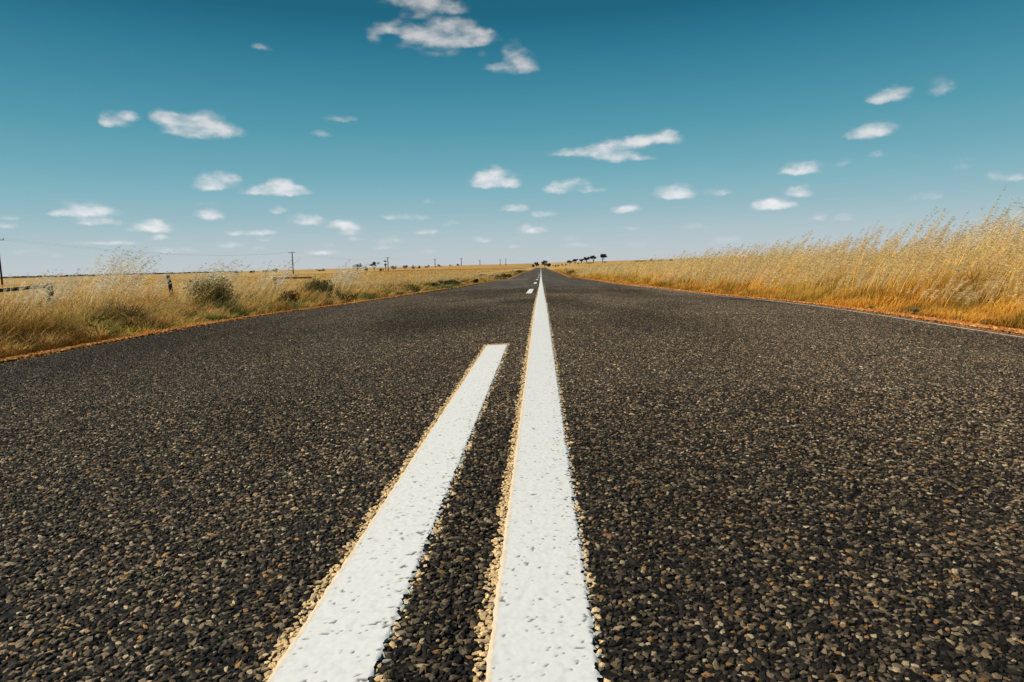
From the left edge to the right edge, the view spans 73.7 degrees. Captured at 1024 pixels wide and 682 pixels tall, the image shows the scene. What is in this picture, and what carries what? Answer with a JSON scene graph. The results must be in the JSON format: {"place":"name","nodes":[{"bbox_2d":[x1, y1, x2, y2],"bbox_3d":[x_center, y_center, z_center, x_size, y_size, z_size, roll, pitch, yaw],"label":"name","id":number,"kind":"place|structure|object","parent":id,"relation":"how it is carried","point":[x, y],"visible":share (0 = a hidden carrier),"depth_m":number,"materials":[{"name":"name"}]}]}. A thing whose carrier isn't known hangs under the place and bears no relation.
{"place":"outdoors","nodes":[
{"label":"outdoors","id":0,"kind":"place"},
{"bbox_2d":[0,282,484,361],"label":"gravel","id":1,"kind":"structure","parent":0,"point":[21,356],"depth_m":6.41,"materials":[{"name":"brown gravel"}]},
{"bbox_2d":[358,293,383,299],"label":"shrub","id":2,"kind":"object","parent":1,"relation":"on","point":[369,297],"visible":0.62,"depth_m":15.53,"materials":[{"name":"green plant"}]},
{"bbox_2d":[389,266,511,270],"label":"stubble field","id":3,"kind":"structure","parent":0,"point":[444,268],"depth_m":570.83,"materials":[{"name":"yellow plant"}]},
{"bbox_2d":[0,255,924,307],"bbox_3d":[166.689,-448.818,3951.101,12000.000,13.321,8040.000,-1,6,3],"label":"ground","id":4,"kind":"structure","parent":0,"point":[528,266],"depth_m":543.61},
{"bbox_2d":[0,239,3,284],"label":"power pole","id":5,"kind":"object","parent":4,"relation":"on","point":[1,276],"visible":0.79,"depth_m":138.73,"materials":[{"name":"wood"}]},
{"bbox_2d":[1,269,68,316],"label":"grass tuft","id":6,"kind":"object","parent":4,"relation":"on","point":[33,291],"visible":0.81,"depth_m":9.24,"materials":[{"name":"beige plant"}]},
{"bbox_2d":[24,269,104,312],"bbox_3d":[-6.062,-0.542,9.242,1.035,0.899,0.743,0,7,16],"label":"grass tuft","id":7,"kind":"object","parent":4,"relation":"on","point":[60,292],"visible":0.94,"depth_m":9.19,"materials":[{"name":"beige plant"}]},
{"bbox_2d":[3,271,235,277],"bbox_3d":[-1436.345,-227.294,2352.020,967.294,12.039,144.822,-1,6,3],"label":"woodland","id":8,"kind":"object","parent":4,"relation":"on","point":[100,274],"visible":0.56,"depth_m":2318.11,"materials":[{"name":"green plant"}]},
{"bbox_2d":[79,296,161,328],"bbox_3d":[-4.179,-0.304,7.441,1.037,0.476,1.134,-1,6,3],"label":"shrub","id":9,"kind":"object","parent":4,"relation":"on","point":[128,312],"visible":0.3,"depth_m":7.29,"materials":[{"name":"green plant"}]},
{"bbox_2d":[68,243,174,308],"bbox_3d":[-5.021,-0.690,8.820,1.436,1.116,0.972,-1,6,3],"label":"grass tuft","id":10,"kind":"object","parent":4,"relation":"on","point":[117,274],"visible":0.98,"depth_m":8.64,"materials":[{"name":"beige plant"}]},
{"bbox_2d":[0,275,311,306],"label":"wire fence","id":11,"kind":"object","parent":4,"relation":"on","point":[51,293],"visible":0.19,"depth_m":19.42,"materials":[{"name":"metal"}]},
{"bbox_2d":[130,265,195,303],"bbox_3d":[-5.846,-0.753,11.152,1.130,0.936,1.007,-1,6,3],"label":"grass tuft","id":12,"kind":"object","parent":4,"relation":"on","point":[140,295],"visible":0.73,"depth_m":11.15,"materials":[{"name":"beige plant"}]},
{"bbox_2d":[181,266,242,310],"bbox_3d":[-4.338,-0.714,9.949,0.910,0.844,0.866,-7,9,-42],"label":"shrub","id":13,"kind":"object","parent":4,"relation":"on","point":[215,294],"visible":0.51,"depth_m":9.86,"materials":[{"name":"green plant"}]},
{"bbox_2d":[179,258,260,306],"bbox_3d":[-4.358,-0.761,10.113,1.502,0.933,0.899,-1,6,3],"label":"grass tuft","id":14,"kind":"object","parent":4,"relation":"on","point":[213,279],"visible":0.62,"depth_m":10.06,"materials":[{"name":"beige plant"}]},
{"bbox_2d":[208,296,243,315],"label":"shrub","id":15,"kind":"object","parent":4,"relation":"on","point":[229,304],"visible":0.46,"depth_m":9.43,"materials":[{"name":"green plant"}]},
{"bbox_2d":[234,292,258,301],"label":"shrub","id":16,"kind":"object","parent":4,"relation":"on","point":[245,297],"visible":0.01,"depth_m":12.31,"materials":[{"name":"green plant"}]},
{"bbox_2d":[0,264,528,357],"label":"verge grass","id":17,"kind":"structure","parent":4,"relation":"on","point":[25,330],"depth_m":9.56,"materials":[{"name":"yellow plant"}]},
{"bbox_2d":[0,268,534,363],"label":"gravel shoulder","id":18,"kind":"object","parent":4,"relation":"on","point":[1,362],"visible":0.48,"depth_m":6.12},
{"bbox_2d":[252,258,298,296],"bbox_3d":[-4.548,-1.100,13.133,1.050,1.043,0.994,-1,6,3],"label":"grass tuft","id":19,"kind":"object","parent":4,"relation":"on","point":[283,276],"visible":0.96,"depth_m":13.06,"materials":[{"name":"beige plant"}]},
{"bbox_2d":[276,300,312,308],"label":"shrub","id":20,"kind":"object","parent":4,"relation":"on","point":[296,306],"visible":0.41,"depth_m":11.62,"materials":[{"name":"green plant"}]},
{"bbox_2d":[296,273,339,296],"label":"shrub","id":21,"kind":"object","parent":4,"relation":"on","point":[311,287],"visible":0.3,"depth_m":15.22,"materials":[{"name":"green plant"}]},
{"bbox_2d":[326,260,366,296],"bbox_3d":[-3.637,-1.301,15.030,1.046,0.998,0.977,-3,7,-16],"label":"grass tuft","id":22,"kind":"object","parent":4,"relation":"on","point":[347,276],"visible":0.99,"depth_m":15.11,"materials":[{"name":"beige plant"}]},
{"bbox_2d":[422,282,439,286],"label":"shrub","id":23,"kind":"object","parent":4,"relation":"on","point":[433,284],"visible":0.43,"depth_m":27.95,"materials":[{"name":"green plant"}]},
{"bbox_2d":[437,280,464,285],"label":"shrub","id":24,"kind":"object","parent":4,"relation":"on","point":[446,282],"visible":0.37,"depth_m":31.82,"materials":[{"name":"green plant"}]},
{"bbox_2d":[437,284,466,288],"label":"shrub","id":25,"kind":"object","parent":4,"relation":"on","point":[446,286],"visible":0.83,"depth_m":27.00,"materials":[{"name":"green plant"}]},
{"bbox_2d":[500,274,511,277],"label":"shrub","id":26,"kind":"object","parent":4,"relation":"on","point":[507,275],"visible":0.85,"depth_m":87.33,"materials":[{"name":"green plant"}]},
{"bbox_2d":[547,268,1023,337],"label":"gravel shoulder","id":27,"kind":"object","parent":4,"relation":"on","point":[871,314],"visible":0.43,"depth_m":5.87},
{"bbox_2d":[908,307,919,313],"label":"weed","id":28,"kind":"object","parent":27,"relation":"on","point":[915,309],"visible":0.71,"depth_m":6.72,"materials":[{"name":"green plant"}]},
{"bbox_2d":[553,184,1023,329],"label":"tall grass","id":29,"kind":"structure","parent":4,"relation":"on","point":[978,284],"depth_m":9.54,"materials":[{"name":"yellow plant"}]},
{"bbox_2d":[0,268,1023,681],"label":"road","id":30,"kind":"structure","parent":0,"point":[550,278],"depth_m":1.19,"materials":[{"name":"black asphalt"}]},
{"bbox_2d":[267,345,506,681],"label":"dashed line","id":31,"kind":"object","parent":30,"relation":"on","point":[343,633],"visible":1,"depth_m":1.15,"materials":[{"name":"paint"}]},
{"bbox_2d":[498,279,526,280],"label":"road patch","id":32,"kind":"object","parent":30,"relation":"on","point":[511,279],"visible":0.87,"depth_m":51.43,"materials":[{"name":"grey asphalt"}]},
{"bbox_2d":[485,275,601,681],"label":"line","id":33,"kind":"object","parent":30,"relation":"on","point":[543,621],"visible":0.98,"depth_m":1.16,"materials":[{"name":"paint"}]},
{"bbox_2d":[632,285,1023,337],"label":"edge line","id":34,"kind":"object","parent":30,"relation":"on","point":[883,315],"visible":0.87,"depth_m":5.82,"materials":[{"name":"paint"}]},
{"bbox_2d":[0,0,1023,276],"label":"sky","id":35,"kind":"structure","parent":0,"point":[415,132],"materials":[{"name":"blue"}]},
{"bbox_2d":[590,279,1023,333],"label":"gravel","id":36,"kind":"structure","parent":0,"point":[987,326],"depth_m":6.38,"materials":[{"name":"orange gravel"}]}
]}

